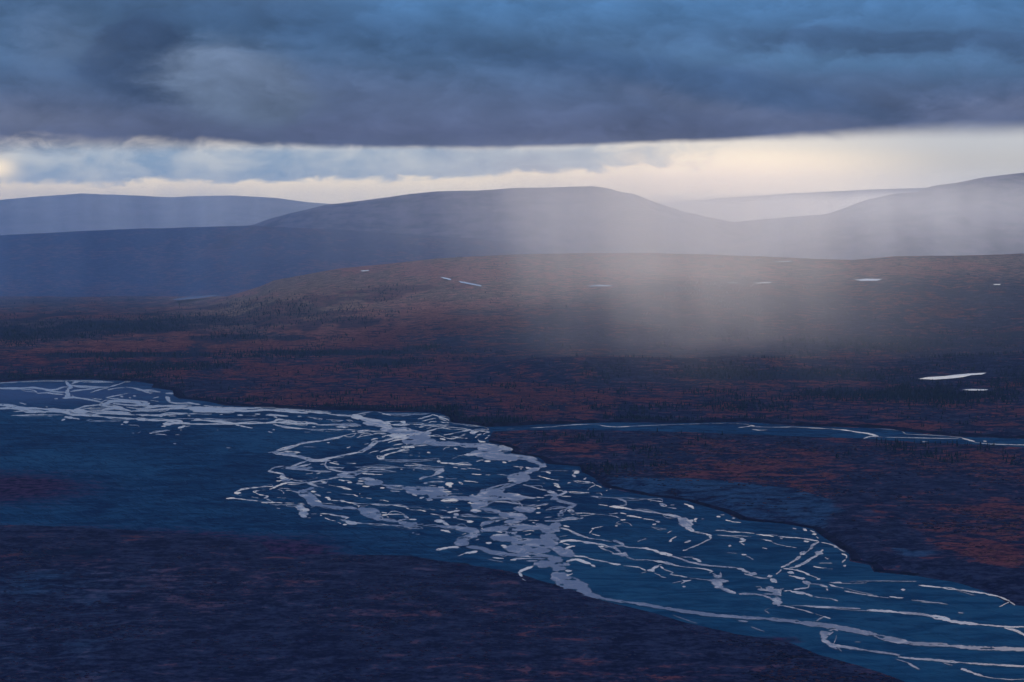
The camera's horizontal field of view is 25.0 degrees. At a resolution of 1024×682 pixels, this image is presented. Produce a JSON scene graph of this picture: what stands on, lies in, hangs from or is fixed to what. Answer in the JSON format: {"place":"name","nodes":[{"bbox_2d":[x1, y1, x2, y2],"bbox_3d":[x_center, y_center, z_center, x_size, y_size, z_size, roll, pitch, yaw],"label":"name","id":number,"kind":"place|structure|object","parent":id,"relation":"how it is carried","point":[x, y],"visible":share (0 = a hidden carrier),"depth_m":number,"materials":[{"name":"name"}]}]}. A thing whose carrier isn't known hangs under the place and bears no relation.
{"place":"outdoors","nodes":[
{"label":"outdoors","id":0,"kind":"place"},
{"bbox_2d":[0,193,327,234],"bbox_3d":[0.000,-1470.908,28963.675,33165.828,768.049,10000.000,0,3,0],"label":"mountain","id":1,"kind":"structure","parent":0,"point":[61,213],"depth_m":28234.06,"materials":[{"name":"blue stone"}]},
{"bbox_2d":[173,295,219,299],"bbox_3d":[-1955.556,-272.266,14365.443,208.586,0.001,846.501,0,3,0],"label":"lake","id":2,"kind":"structure","parent":0,"point":[193,297],"depth_m":14323.68,"materials":[{"name":"liquid"}]},
{"bbox_2d":[0,376,491,426],"bbox_3d":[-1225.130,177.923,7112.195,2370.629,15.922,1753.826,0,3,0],"label":"river bank","id":3,"kind":"structure","parent":0,"point":[178,392],"depth_m":6915.92,"materials":[{"name":"brown soil"}]},
{"bbox_2d":[0,225,544,296],"bbox_3d":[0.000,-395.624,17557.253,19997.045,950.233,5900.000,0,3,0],"label":"hill","id":4,"kind":"structure","parent":0,"point":[204,261],"depth_m":16865.78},
{"bbox_2d":[459,281,480,285],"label":"pond","id":5,"kind":"structure","parent":0,"point":[469,283],"depth_m":12480.01,"materials":[{"name":"liquid"}]},
{"bbox_2d":[0,296,1023,681],"bbox_3d":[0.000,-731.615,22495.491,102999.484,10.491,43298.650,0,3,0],"label":"ground","id":6,"kind":"structure","parent":0,"point":[648,640],"depth_m":4147.00,"materials":[{"name":"brown plant"}]},
{"bbox_2d":[0,328,1023,681],"bbox_3d":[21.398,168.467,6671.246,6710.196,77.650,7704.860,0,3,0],"label":"shrubs","id":7,"kind":"object","parent":6,"relation":"on","point":[762,646],"visible":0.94,"depth_m":3860.68,"materials":[{"name":"brown plant"}]},
{"bbox_2d":[0,379,1023,681],"bbox_3d":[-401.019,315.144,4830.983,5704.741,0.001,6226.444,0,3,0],"label":"gravel bed","id":8,"kind":"object","parent":6,"relation":"on","point":[104,473],"visible":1,"depth_m":4475.02,"materials":[{"name":"gravel"}]},
{"bbox_2d":[0,380,1023,679],"bbox_3d":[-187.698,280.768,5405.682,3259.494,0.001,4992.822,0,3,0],"label":"river","id":9,"kind":"structure","parent":0,"point":[550,538],"depth_m":4652.09,"materials":[{"name":"liquid"}]},
{"bbox_2d":[0,0,1023,203],"label":"sky","id":10,"kind":"structure","parent":0,"point":[315,101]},
{"bbox_2d":[250,186,774,254],"bbox_3d":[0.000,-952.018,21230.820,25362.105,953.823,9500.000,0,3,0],"label":"mountain","id":11,"kind":"structure","parent":0,"point":[575,219],"depth_m":20259.22,"materials":[{"name":"grey stone"}]},
{"bbox_2d":[187,253,1023,341],"bbox_3d":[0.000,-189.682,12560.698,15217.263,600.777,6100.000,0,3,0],"label":"hill","id":12,"kind":"structure","parent":0,"point":[965,300],"depth_m":11874.96,"materials":[{"name":"brown plant"}]},
{"bbox_2d":[0,252,1023,468],"bbox_3d":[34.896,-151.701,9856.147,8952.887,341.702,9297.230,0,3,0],"label":"spruce forest","id":13,"kind":"object","parent":12,"relation":"on","point":[935,392],"visible":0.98,"depth_m":8019.68,"materials":[{"name":"green plant"}]},
{"bbox_2d":[489,440,917,575],"bbox_3d":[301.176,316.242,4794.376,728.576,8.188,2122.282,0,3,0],"label":"river bank","id":14,"kind":"structure","parent":0,"point":[877,567],"depth_m":4483.33,"materials":[{"name":"brown soil"}]},
{"bbox_2d":[477,353,1023,387],"bbox_3d":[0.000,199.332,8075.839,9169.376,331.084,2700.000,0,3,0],"label":"hill","id":15,"kind":"structure","parent":0,"point":[541,375],"depth_m":8069.42,"materials":[{"name":"brown plant"}]},
{"bbox_2d":[482,417,1023,437],"bbox_3d":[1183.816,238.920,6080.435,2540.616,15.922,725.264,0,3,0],"label":"river bank","id":16,"kind":"structure","parent":0,"point":[741,419],"depth_m":6283.32,"materials":[{"name":"brown soil"}]},
{"bbox_2d":[736,214,824,230],"bbox_3d":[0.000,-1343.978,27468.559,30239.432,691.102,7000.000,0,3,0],"label":"mountain","id":17,"kind":"structure","parent":0,"point":[776,224],"depth_m":27097.27,"materials":[{"name":"grey stone"}]},
{"bbox_2d":[659,188,924,221],"bbox_3d":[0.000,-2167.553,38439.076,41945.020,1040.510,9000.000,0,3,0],"label":"mountain","id":18,"kind":"structure","parent":0,"point":[738,209],"depth_m":37761.81,"materials":[{"name":"grey stone"}]},
{"bbox_2d":[858,279,880,280],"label":"pond","id":19,"kind":"structure","parent":0,"point":[869,279],"depth_m":12737.76,"materials":[{"name":"liquid"}]},
{"bbox_2d":[722,173,1023,259],"bbox_3d":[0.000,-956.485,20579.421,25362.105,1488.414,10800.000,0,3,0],"label":"mountain","id":20,"kind":"structure","parent":0,"point":[982,216],"depth_m":18191.78,"materials":[{"name":"grey stone"}]},
{"bbox_2d":[920,373,983,379],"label":"pond","id":21,"kind":"structure","parent":0,"point":[950,376],"depth_m":7811.54,"materials":[{"name":"liquid"}]}
]}

